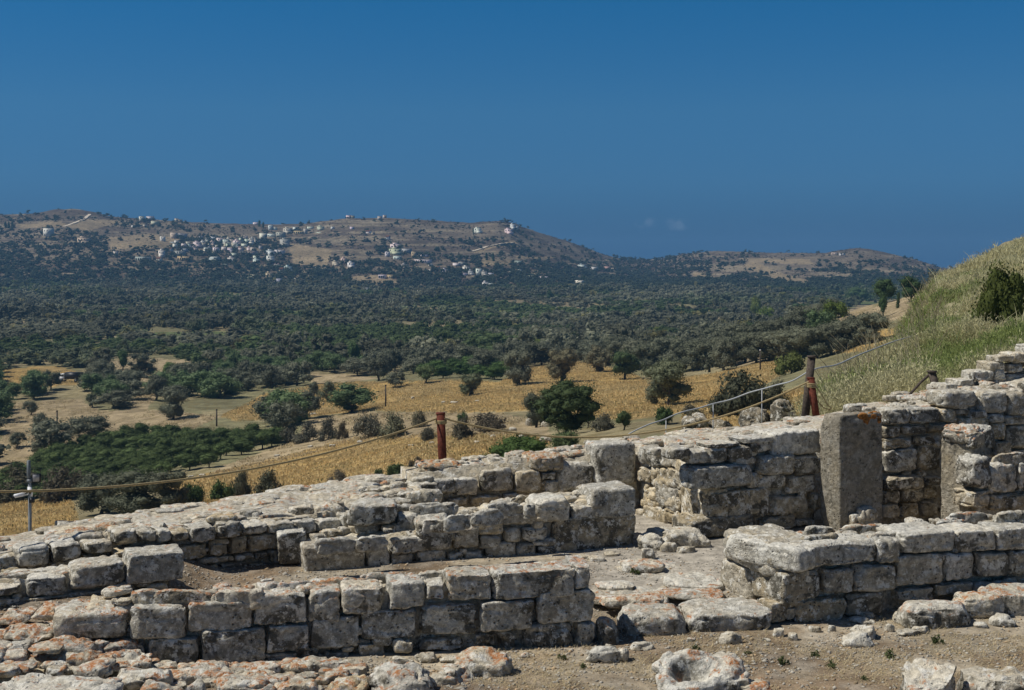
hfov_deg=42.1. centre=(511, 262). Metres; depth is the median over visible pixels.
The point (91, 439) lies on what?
evergreen tree
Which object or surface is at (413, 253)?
village house
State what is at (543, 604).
ashlar wall
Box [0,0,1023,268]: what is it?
sky
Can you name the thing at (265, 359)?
olive tree
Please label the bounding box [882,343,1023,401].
capping wall
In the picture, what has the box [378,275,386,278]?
village house
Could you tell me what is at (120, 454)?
evergreen tree
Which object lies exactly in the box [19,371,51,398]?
olive tree
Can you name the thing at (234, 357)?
olive tree
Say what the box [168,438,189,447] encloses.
evergreen tree
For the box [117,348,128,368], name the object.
evergreen tree
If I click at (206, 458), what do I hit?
evergreen tree
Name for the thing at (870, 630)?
rock
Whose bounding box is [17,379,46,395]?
olive tree
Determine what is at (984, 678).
rock
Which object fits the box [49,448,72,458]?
evergreen tree
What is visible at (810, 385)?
rope
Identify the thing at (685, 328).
olive tree
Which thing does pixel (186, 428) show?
evergreen tree
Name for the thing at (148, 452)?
evergreen tree
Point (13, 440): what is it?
olive tree
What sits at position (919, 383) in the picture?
fallen bar
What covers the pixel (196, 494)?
green bush
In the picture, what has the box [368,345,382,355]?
olive tree
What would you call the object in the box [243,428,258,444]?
evergreen tree
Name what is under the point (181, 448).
evergreen tree
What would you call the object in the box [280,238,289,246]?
village house
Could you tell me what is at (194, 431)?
evergreen tree
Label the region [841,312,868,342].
olive tree
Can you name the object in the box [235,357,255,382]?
olive tree
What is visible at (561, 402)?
evergreen tree
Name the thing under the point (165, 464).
evergreen tree
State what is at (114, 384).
olive tree
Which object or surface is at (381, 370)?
olive tree
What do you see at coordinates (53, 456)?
evergreen tree
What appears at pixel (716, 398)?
scrub bush
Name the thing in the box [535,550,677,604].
worn paving
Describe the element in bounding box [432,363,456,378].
evergreen tree
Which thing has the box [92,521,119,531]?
rock
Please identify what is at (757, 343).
olive tree
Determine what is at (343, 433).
scrub bush
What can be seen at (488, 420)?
scrub bush
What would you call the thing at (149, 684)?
rock
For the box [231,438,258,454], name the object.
evergreen tree
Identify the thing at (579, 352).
olive tree
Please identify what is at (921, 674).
rock
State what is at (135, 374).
olive tree
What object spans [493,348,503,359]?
olive tree
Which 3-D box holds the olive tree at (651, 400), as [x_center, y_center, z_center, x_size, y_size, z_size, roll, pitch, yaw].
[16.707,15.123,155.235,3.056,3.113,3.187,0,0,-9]
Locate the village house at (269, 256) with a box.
[266,254,274,260]
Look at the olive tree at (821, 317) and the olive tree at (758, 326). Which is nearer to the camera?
the olive tree at (821, 317)
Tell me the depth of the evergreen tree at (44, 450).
196.56 m
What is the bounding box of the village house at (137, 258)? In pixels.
[135,257,151,260]
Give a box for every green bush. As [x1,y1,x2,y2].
[182,480,206,503]
[208,478,234,500]
[374,468,383,473]
[385,461,402,474]
[456,410,467,420]
[485,432,549,456]
[550,427,580,447]
[655,404,673,424]
[756,305,774,318]
[770,349,805,374]
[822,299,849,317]
[963,259,1023,326]
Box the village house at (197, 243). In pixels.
[193,241,201,247]
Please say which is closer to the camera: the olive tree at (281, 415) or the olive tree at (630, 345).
the olive tree at (281, 415)
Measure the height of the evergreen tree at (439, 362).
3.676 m
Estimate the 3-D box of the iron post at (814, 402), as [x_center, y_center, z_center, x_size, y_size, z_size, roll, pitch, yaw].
[5.093,2.393,22.400,0.234,0.917,0.108,0,0,0]
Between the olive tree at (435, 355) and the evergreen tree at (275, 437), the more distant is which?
the olive tree at (435, 355)
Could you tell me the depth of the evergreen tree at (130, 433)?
209.17 m
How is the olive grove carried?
on the terrain at (308, 253)
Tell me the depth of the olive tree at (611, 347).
305.29 m
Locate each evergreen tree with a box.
[0,464,18,476]
[10,460,25,466]
[10,483,27,499]
[19,460,38,468]
[24,451,45,461]
[26,484,45,499]
[31,461,55,471]
[32,447,53,454]
[35,468,53,479]
[36,458,51,464]
[42,450,64,462]
[45,442,67,450]
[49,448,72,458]
[51,461,65,466]
[58,464,74,471]
[63,459,85,466]
[65,440,81,447]
[66,450,81,460]
[70,445,88,451]
[72,465,95,473]
[76,433,93,445]
[76,441,100,447]
[76,447,97,461]
[76,456,92,462]
[83,435,101,444]
[86,445,106,450]
[90,460,109,468]
[91,455,107,462]
[94,435,113,448]
[95,448,115,457]
[96,467,116,476]
[97,429,110,436]
[101,446,123,456]
[103,462,124,472]
[107,430,125,437]
[109,437,130,448]
[112,451,129,458]
[113,460,129,469]
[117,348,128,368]
[119,423,133,432]
[119,446,138,453]
[122,435,140,445]
[123,427,144,437]
[124,441,139,449]
[124,457,147,467]
[124,466,145,475]
[132,421,149,433]
[134,446,152,452]
[135,433,151,444]
[136,463,154,476]
[137,449,157,457]
[138,440,156,449]
[143,453,165,461]
[145,429,163,439]
[148,424,164,433]
[149,432,172,442]
[152,444,168,453]
[152,461,172,472]
[153,435,173,448]
[155,449,174,459]
[156,459,173,471]
[160,423,181,437]
[162,361,174,370]
[163,455,180,471]
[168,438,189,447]
[168,447,179,456]
[171,429,190,438]
[172,453,189,464]
[174,444,191,453]
[176,432,197,440]
[177,427,195,432]
[179,446,203,458]
[179,453,201,469]
[181,429,200,436]
[184,439,198,447]
[190,442,214,454]
[193,427,211,433]
[195,432,211,441]
[197,437,214,445]
[197,452,219,466]
[205,430,219,437]
[211,436,224,445]
[212,443,235,459]
[214,428,232,440]
[219,440,233,454]
[224,430,244,441]
[229,427,244,431]
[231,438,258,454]
[239,433,258,451]
[243,422,262,431]
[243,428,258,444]
[255,430,270,448]
[265,426,284,434]
[266,429,285,446]
[347,340,361,359]
[414,362,436,382]
[417,362,434,367]
[429,359,448,365]
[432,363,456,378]
[445,357,464,371]
[452,362,470,374]
[460,354,472,362]
[467,364,487,375]
[482,364,503,379]
[491,359,504,365]
[501,364,510,378]
[527,377,607,433]
[585,412,595,427]
[609,348,642,378]
[613,408,632,429]
[749,295,762,315]
[787,303,810,311]
[846,286,871,304]
[870,277,898,299]
[877,294,887,315]
[897,273,924,299]
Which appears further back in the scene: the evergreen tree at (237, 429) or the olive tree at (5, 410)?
the olive tree at (5, 410)
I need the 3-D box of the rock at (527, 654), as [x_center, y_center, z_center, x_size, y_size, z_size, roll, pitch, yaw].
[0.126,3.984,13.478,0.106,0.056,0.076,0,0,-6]
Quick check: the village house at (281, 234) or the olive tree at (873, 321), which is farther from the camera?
the village house at (281, 234)
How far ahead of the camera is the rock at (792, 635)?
14.09 m
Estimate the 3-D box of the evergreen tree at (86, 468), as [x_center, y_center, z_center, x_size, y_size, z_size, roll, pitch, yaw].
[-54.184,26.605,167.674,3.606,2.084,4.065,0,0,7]
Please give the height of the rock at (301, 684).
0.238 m
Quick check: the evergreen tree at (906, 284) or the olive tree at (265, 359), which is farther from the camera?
the olive tree at (265, 359)
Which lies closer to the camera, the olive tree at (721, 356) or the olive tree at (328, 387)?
the olive tree at (721, 356)
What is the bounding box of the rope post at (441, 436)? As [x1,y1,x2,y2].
[436,412,446,458]
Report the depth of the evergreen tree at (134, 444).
197.36 m
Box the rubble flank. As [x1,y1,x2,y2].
[635,444,756,536]
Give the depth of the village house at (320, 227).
1664.56 m
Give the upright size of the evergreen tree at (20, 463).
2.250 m
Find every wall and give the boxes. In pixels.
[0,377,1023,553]
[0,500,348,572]
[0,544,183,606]
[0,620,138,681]
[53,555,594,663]
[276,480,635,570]
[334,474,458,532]
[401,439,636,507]
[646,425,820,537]
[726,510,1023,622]
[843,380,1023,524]
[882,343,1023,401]
[953,452,1023,514]
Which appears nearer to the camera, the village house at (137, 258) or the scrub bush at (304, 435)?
the scrub bush at (304, 435)
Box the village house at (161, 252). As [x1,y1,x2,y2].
[158,249,164,256]
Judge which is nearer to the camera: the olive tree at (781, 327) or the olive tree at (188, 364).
the olive tree at (781, 327)
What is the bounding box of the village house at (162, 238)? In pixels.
[160,236,165,240]
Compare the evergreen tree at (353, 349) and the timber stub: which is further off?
the evergreen tree at (353, 349)
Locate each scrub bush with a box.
[0,461,45,503]
[35,463,97,503]
[229,467,251,495]
[251,467,281,493]
[279,425,295,443]
[290,420,318,443]
[315,414,338,441]
[327,469,348,480]
[335,419,349,439]
[350,412,383,437]
[375,411,407,439]
[406,456,421,466]
[410,409,426,427]
[420,425,436,441]
[451,416,476,440]
[472,410,508,432]
[588,412,614,431]
[681,403,697,415]
[686,407,708,422]
[705,391,723,418]
[710,366,776,416]
[767,378,790,408]
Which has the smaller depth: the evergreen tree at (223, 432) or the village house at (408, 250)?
the evergreen tree at (223, 432)
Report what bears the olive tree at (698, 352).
on the terrain at (308, 253)
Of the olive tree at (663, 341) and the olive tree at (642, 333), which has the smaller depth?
the olive tree at (663, 341)
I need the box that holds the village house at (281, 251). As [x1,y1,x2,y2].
[274,250,284,254]
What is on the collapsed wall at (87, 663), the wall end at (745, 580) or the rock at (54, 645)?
the rock at (54, 645)
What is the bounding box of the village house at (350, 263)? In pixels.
[347,261,354,267]
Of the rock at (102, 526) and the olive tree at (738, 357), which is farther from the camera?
the olive tree at (738, 357)
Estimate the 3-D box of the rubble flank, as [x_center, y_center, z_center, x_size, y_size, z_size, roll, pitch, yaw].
[2.725,3.443,19.617,0.951,1.613,2.075,0,0,-26]
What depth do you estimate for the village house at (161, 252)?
1399.47 m
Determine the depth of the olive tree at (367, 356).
329.86 m
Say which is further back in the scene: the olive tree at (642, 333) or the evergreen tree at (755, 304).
the evergreen tree at (755, 304)
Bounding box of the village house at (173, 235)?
[170,232,177,238]
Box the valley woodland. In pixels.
[0,276,902,321]
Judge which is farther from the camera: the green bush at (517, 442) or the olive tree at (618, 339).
the olive tree at (618, 339)
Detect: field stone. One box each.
[525,418,537,425]
[539,437,551,442]
[541,421,551,426]
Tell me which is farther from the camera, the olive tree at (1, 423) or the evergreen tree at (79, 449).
the olive tree at (1, 423)
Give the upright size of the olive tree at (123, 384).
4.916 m
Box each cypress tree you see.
[547,290,551,299]
[895,291,899,308]
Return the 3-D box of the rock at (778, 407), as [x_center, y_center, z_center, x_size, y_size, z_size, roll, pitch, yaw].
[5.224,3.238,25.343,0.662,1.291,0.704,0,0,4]
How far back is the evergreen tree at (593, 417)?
121.31 m
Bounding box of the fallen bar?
[909,374,928,393]
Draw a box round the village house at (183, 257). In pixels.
[177,256,192,261]
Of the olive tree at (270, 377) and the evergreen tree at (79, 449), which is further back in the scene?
the olive tree at (270, 377)
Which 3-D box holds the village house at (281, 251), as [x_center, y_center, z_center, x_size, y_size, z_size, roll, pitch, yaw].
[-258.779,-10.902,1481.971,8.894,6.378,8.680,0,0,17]
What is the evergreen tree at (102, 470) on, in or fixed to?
on the terrain at (308, 253)
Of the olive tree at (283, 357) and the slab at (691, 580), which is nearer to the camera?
the slab at (691, 580)
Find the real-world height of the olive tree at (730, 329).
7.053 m
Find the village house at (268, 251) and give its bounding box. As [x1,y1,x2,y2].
[266,249,274,253]
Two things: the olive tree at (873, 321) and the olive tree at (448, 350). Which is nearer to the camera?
the olive tree at (873, 321)
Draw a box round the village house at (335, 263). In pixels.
[332,260,338,265]
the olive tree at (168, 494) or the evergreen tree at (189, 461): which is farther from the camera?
the evergreen tree at (189, 461)
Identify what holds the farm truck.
on the terrain at (308, 253)
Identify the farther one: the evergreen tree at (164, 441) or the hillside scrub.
the hillside scrub
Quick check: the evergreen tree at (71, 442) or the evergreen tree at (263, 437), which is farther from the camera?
the evergreen tree at (71, 442)
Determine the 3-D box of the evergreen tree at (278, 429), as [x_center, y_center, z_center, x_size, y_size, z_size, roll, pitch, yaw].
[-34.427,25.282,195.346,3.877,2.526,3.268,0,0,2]
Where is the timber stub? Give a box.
[927,370,938,382]
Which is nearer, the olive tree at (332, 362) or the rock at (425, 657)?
the rock at (425, 657)
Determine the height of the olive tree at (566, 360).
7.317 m
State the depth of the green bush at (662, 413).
101.66 m
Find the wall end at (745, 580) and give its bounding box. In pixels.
[720,524,818,618]
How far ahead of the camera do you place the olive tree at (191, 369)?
317.84 m
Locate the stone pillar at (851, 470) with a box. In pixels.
[820,411,882,530]
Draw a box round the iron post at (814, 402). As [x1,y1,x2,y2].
[807,377,819,415]
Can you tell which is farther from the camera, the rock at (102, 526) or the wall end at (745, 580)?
the rock at (102, 526)
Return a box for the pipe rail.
[628,336,912,433]
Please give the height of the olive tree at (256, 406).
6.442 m
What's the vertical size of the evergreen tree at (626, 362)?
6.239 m
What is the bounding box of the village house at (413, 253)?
[411,251,416,256]
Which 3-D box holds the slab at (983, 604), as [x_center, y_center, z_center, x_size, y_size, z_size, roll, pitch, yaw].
[5.275,3.883,15.110,0.567,0.269,0.403,0,0,-4]
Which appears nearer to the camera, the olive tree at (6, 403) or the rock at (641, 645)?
the rock at (641, 645)
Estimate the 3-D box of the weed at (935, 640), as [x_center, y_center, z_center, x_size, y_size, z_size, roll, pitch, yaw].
[4.475,3.969,14.009,0.140,0.096,0.148,0,0,0]
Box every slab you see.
[594,580,634,590]
[599,593,663,607]
[616,602,686,635]
[620,558,665,573]
[663,572,723,588]
[663,587,723,599]
[678,597,771,631]
[896,599,970,629]
[952,591,1003,618]
[972,580,1023,615]
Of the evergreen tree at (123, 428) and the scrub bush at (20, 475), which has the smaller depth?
the scrub bush at (20, 475)
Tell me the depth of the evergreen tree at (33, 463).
182.72 m
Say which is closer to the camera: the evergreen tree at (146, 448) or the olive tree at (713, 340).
the evergreen tree at (146, 448)
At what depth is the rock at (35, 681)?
11.71 m
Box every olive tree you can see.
[0,369,5,389]
[0,380,8,391]
[0,389,13,405]
[0,391,14,420]
[0,417,8,426]
[4,382,22,398]
[7,431,26,445]
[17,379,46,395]
[19,369,51,383]
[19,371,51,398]
[19,400,39,414]
[25,416,77,452]
[31,410,48,428]
[41,369,63,390]
[66,414,114,436]
[71,470,123,514]
[74,372,113,387]
[75,371,105,379]
[78,371,103,392]
[84,356,100,371]
[84,392,97,406]
[88,389,138,408]
[89,358,109,371]
[89,378,110,396]
[91,360,118,374]
[96,372,116,383]
[96,466,166,513]
[97,378,129,397]
[101,380,129,395]
[112,372,142,388]
[120,368,149,386]
[120,379,144,396]
[126,351,159,375]
[140,372,168,400]
[141,370,176,391]
[144,467,191,505]
[158,384,191,395]
[158,386,189,419]
[166,362,190,375]
[166,368,198,395]
[168,362,192,372]
[177,369,217,396]
[188,360,213,375]
[188,362,196,373]
[195,370,243,397]
[215,360,233,369]
[217,367,242,374]
[220,367,237,377]
[221,378,244,394]
[225,352,243,368]
[233,369,258,390]
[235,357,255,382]
[237,355,251,362]
[246,361,272,384]
[247,388,284,424]
[252,354,276,364]
[252,370,286,385]
[258,363,283,388]
[259,387,313,423]
[264,399,305,433]
[271,355,290,361]
[273,359,289,366]
[278,359,315,385]
[279,367,298,384]
[296,359,315,370]
[297,353,322,370]
[301,388,323,418]
[305,349,331,370]
[308,380,319,396]
[318,380,336,401]
[321,352,346,372]
[322,381,379,411]
[340,358,368,375]
[361,351,376,373]
[364,356,391,380]
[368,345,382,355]
[373,347,404,365]
[373,351,395,371]
[383,371,406,386]
[386,348,402,371]
[398,357,422,373]
[399,350,414,365]
[404,349,425,359]
[413,344,437,355]
[417,349,444,363]
[438,344,455,354]
[442,341,466,354]
[442,353,458,365]
[452,345,481,361]
[457,372,483,395]
[466,349,500,369]
[491,340,515,354]
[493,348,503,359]
[499,348,533,384]
[503,340,525,347]
[520,344,540,366]
[520,389,544,427]
[522,341,561,365]
[540,339,553,362]
[545,346,579,381]
[562,338,580,351]
[572,343,586,360]
[581,341,602,361]
[582,345,614,371]
[590,339,604,347]
[602,334,625,346]
[604,338,627,359]
[616,337,649,369]
[629,341,666,370]
[636,328,667,342]
[638,356,694,404]
[643,379,662,403]
[646,334,687,357]
[663,349,679,358]
[665,339,690,371]
[670,334,690,340]
[679,325,700,335]
[679,337,713,369]
[683,340,727,371]
[695,325,723,337]
[705,334,726,367]
[710,337,738,370]
[716,321,750,337]
[719,334,747,366]
[733,329,750,362]
[736,330,772,362]
[737,319,775,333]
[747,328,779,360]
[756,319,782,331]
[758,328,788,359]
[765,316,784,330]
[770,325,812,356]
[778,306,808,329]
[790,304,805,327]
[795,325,834,357]
[800,304,822,319]
[803,307,839,328]
[810,321,849,354]
[816,297,839,306]
[823,320,862,349]
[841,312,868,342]
[852,309,893,342]
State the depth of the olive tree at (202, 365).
311.37 m
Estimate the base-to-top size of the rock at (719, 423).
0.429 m
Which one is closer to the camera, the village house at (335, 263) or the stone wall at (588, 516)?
the stone wall at (588, 516)
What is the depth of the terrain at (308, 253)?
211.92 m
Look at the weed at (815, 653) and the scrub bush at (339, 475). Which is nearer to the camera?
the weed at (815, 653)
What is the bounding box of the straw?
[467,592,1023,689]
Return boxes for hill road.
[65,214,90,226]
[473,242,518,250]
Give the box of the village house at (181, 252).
[174,251,185,255]
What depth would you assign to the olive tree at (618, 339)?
340.04 m
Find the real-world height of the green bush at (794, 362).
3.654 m
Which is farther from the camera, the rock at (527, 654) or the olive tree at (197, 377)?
the olive tree at (197, 377)
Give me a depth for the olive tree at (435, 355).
312.65 m
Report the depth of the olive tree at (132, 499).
106.18 m
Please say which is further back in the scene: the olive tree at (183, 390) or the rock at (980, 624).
the olive tree at (183, 390)
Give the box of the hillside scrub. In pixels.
[0,208,951,290]
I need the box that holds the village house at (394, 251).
[389,247,402,254]
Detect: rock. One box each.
[0,606,38,624]
[0,673,123,689]
[2,621,53,642]
[5,640,31,651]
[28,637,64,653]
[31,601,59,620]
[48,634,108,654]
[65,526,91,532]
[68,598,89,602]
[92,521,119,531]
[112,649,152,671]
[117,667,173,689]
[128,520,167,527]
[140,679,183,689]
[184,679,205,689]
[205,511,237,522]
[216,674,276,689]
[277,678,323,689]
[280,663,290,672]
[326,674,368,689]
[343,666,366,674]
[368,661,436,689]
[392,656,408,663]
[414,652,436,662]
[431,663,474,685]
[440,655,455,662]
[454,646,512,677]
[519,652,529,657]
[578,554,590,558]
[585,646,628,662]
[586,555,604,561]
[596,616,618,644]
[604,551,619,555]
[630,641,653,650]
[637,532,662,549]
[641,548,655,558]
[646,526,710,547]
[652,648,750,689]
[660,542,676,551]
[676,546,694,552]
[681,416,697,429]
[687,637,696,641]
[692,412,708,427]
[709,419,732,428]
[719,631,741,644]
[738,407,769,426]
[738,677,771,689]
[770,399,796,421]
[773,628,783,636]
[788,632,797,640]
[808,626,820,632]
[828,625,835,631]
[840,630,874,647]
[849,616,874,624]
[849,625,875,639]
[860,611,875,618]
[884,623,894,631]
[891,596,929,608]
[892,611,896,621]
[895,628,918,635]
[899,658,956,689]
[912,626,930,633]
[956,666,1023,689]
[973,622,987,627]
[989,613,1015,626]
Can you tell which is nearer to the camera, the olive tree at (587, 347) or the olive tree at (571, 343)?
the olive tree at (587, 347)
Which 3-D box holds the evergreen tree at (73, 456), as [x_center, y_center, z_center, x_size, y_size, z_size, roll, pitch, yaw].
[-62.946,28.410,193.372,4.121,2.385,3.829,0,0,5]
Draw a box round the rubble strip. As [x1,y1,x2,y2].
[108,655,367,688]
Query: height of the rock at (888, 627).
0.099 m
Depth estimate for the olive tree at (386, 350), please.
337.35 m
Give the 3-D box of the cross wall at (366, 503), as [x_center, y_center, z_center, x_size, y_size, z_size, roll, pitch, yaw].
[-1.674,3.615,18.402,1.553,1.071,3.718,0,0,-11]
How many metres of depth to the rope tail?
22.43 m
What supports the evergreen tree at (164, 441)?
on the terrain at (308, 253)
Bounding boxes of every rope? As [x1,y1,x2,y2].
[0,418,446,492]
[444,381,815,437]
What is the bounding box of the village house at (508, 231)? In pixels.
[505,228,513,234]
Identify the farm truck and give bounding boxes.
[59,372,82,381]
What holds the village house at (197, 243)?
on the terrain at (308, 253)
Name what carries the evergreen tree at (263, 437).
on the terrain at (308, 253)
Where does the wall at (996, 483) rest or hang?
on the terrain at (308, 253)
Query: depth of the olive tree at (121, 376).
296.94 m
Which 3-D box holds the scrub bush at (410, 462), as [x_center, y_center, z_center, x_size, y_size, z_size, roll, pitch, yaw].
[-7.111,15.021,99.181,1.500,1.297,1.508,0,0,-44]
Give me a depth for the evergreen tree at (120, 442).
197.81 m
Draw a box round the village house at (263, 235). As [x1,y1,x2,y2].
[259,233,266,238]
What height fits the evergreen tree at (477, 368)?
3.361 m
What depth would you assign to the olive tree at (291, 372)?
303.85 m
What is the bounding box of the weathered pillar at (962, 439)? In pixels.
[941,423,994,518]
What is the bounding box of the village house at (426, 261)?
[414,259,431,263]
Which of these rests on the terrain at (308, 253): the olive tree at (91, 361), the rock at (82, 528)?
the olive tree at (91, 361)
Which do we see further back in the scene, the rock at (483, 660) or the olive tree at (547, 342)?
the olive tree at (547, 342)
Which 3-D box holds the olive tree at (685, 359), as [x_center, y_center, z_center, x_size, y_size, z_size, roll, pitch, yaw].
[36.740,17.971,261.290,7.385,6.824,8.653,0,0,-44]
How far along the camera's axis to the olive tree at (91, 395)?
267.75 m
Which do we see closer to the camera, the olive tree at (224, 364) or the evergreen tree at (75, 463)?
the evergreen tree at (75, 463)
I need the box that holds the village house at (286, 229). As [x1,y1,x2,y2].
[283,227,291,233]
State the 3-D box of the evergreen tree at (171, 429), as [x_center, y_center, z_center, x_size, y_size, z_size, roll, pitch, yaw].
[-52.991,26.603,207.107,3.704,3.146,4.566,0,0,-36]
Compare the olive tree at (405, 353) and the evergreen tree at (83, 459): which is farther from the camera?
the olive tree at (405, 353)
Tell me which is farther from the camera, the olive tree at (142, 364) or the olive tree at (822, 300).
the olive tree at (142, 364)
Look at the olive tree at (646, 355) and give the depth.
268.23 m
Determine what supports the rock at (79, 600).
on the ashlar wall at (543, 604)
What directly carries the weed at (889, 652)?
on the terrain at (308, 253)
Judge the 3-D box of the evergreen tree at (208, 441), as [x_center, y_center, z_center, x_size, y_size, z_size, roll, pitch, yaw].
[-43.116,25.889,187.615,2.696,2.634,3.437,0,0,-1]
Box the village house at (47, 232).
[43,228,53,236]
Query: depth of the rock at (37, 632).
13.11 m
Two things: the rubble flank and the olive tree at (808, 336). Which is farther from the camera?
the olive tree at (808, 336)
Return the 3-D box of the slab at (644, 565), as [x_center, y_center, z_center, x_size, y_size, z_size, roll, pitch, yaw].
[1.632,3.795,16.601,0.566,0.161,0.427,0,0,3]
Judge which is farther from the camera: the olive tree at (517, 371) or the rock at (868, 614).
the olive tree at (517, 371)
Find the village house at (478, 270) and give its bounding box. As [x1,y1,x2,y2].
[476,268,481,274]
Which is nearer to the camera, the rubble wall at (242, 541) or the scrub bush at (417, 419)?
the rubble wall at (242, 541)
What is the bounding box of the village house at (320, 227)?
[317,225,323,229]
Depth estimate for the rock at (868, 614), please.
14.97 m
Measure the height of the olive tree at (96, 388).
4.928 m
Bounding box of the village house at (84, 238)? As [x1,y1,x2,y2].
[77,236,91,242]
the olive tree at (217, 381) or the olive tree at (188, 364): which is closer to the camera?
the olive tree at (217, 381)
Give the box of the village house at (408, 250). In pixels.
[401,248,411,252]
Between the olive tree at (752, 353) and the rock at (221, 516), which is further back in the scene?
the olive tree at (752, 353)
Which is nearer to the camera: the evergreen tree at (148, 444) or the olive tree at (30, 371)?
the evergreen tree at (148, 444)
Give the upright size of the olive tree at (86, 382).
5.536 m
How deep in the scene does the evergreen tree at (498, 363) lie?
289.97 m
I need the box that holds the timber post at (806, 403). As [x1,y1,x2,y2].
[801,355,816,415]
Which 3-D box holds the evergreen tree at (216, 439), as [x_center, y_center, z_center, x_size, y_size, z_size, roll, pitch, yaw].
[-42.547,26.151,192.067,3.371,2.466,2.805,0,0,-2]
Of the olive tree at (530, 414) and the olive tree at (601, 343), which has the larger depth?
the olive tree at (601, 343)
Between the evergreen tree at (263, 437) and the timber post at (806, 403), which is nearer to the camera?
the timber post at (806, 403)
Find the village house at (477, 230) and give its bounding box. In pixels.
[474,227,481,232]
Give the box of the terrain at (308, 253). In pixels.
[0,209,1023,689]
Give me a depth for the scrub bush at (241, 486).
114.01 m
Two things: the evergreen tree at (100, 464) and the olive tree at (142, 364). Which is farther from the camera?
the olive tree at (142, 364)
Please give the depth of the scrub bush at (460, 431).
129.01 m
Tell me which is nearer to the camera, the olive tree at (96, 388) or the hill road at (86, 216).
the olive tree at (96, 388)
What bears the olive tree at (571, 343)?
on the terrain at (308, 253)
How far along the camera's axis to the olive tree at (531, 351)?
324.67 m
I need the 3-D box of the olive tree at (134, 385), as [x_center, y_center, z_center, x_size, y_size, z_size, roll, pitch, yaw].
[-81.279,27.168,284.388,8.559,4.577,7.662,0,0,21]
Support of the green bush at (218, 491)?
on the terrain at (308, 253)
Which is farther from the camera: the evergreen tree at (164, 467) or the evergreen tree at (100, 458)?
the evergreen tree at (100, 458)
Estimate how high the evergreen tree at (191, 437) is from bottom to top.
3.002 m
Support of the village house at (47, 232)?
on the terrain at (308, 253)
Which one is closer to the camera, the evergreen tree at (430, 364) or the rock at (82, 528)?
the rock at (82, 528)
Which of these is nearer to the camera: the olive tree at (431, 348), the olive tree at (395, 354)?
the olive tree at (395, 354)
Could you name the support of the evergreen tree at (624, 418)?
on the terrain at (308, 253)
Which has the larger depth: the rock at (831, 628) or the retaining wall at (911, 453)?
the retaining wall at (911, 453)
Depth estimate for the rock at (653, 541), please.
17.77 m
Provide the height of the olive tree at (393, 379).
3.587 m
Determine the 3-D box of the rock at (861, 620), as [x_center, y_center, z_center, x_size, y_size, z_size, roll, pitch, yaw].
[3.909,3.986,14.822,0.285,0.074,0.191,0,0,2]
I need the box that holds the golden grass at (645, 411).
[0,342,863,535]
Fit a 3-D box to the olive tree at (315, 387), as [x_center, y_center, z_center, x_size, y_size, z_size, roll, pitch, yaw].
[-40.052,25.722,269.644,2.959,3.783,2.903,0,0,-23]
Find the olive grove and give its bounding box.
[0,252,983,457]
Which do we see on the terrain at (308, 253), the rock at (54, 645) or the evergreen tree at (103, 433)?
the evergreen tree at (103, 433)
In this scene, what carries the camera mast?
on the terrain at (308, 253)
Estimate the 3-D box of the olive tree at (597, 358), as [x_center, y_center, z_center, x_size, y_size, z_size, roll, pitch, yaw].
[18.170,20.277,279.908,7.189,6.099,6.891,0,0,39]
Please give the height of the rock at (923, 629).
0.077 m
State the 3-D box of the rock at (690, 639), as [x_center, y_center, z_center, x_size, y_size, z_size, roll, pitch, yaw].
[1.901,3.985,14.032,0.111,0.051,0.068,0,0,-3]
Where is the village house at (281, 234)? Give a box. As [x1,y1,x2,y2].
[276,232,285,237]
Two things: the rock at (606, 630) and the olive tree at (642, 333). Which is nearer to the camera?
the rock at (606, 630)
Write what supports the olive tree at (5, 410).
on the terrain at (308, 253)
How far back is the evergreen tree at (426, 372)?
274.40 m
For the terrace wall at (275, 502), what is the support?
on the terrain at (308, 253)
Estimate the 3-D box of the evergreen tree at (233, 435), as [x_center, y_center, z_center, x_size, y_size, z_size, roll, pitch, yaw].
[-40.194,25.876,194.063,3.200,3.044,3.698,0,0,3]
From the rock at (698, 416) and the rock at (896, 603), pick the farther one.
the rock at (698, 416)
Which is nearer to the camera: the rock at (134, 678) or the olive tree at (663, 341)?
the rock at (134, 678)
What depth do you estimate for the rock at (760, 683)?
12.27 m
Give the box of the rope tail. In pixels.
[816,387,831,409]
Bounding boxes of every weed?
[557,653,566,659]
[630,567,639,574]
[777,656,789,664]
[810,650,819,656]
[825,660,836,669]
[884,648,895,659]
[931,634,944,644]
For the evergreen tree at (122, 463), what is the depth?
167.97 m
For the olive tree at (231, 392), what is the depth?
290.44 m
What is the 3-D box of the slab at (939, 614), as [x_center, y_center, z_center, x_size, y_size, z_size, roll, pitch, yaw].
[4.670,3.913,14.755,0.792,0.316,0.501,0,0,-7]
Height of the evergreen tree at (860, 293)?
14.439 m
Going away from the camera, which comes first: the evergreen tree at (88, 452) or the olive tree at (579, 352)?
the evergreen tree at (88, 452)
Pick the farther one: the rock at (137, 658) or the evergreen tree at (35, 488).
the evergreen tree at (35, 488)
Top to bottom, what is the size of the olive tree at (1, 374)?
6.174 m
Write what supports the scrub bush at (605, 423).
on the terrain at (308, 253)
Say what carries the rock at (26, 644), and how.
on the collapsed wall at (87, 663)
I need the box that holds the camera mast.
[12,460,40,530]
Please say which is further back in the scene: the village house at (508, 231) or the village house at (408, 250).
the village house at (508, 231)

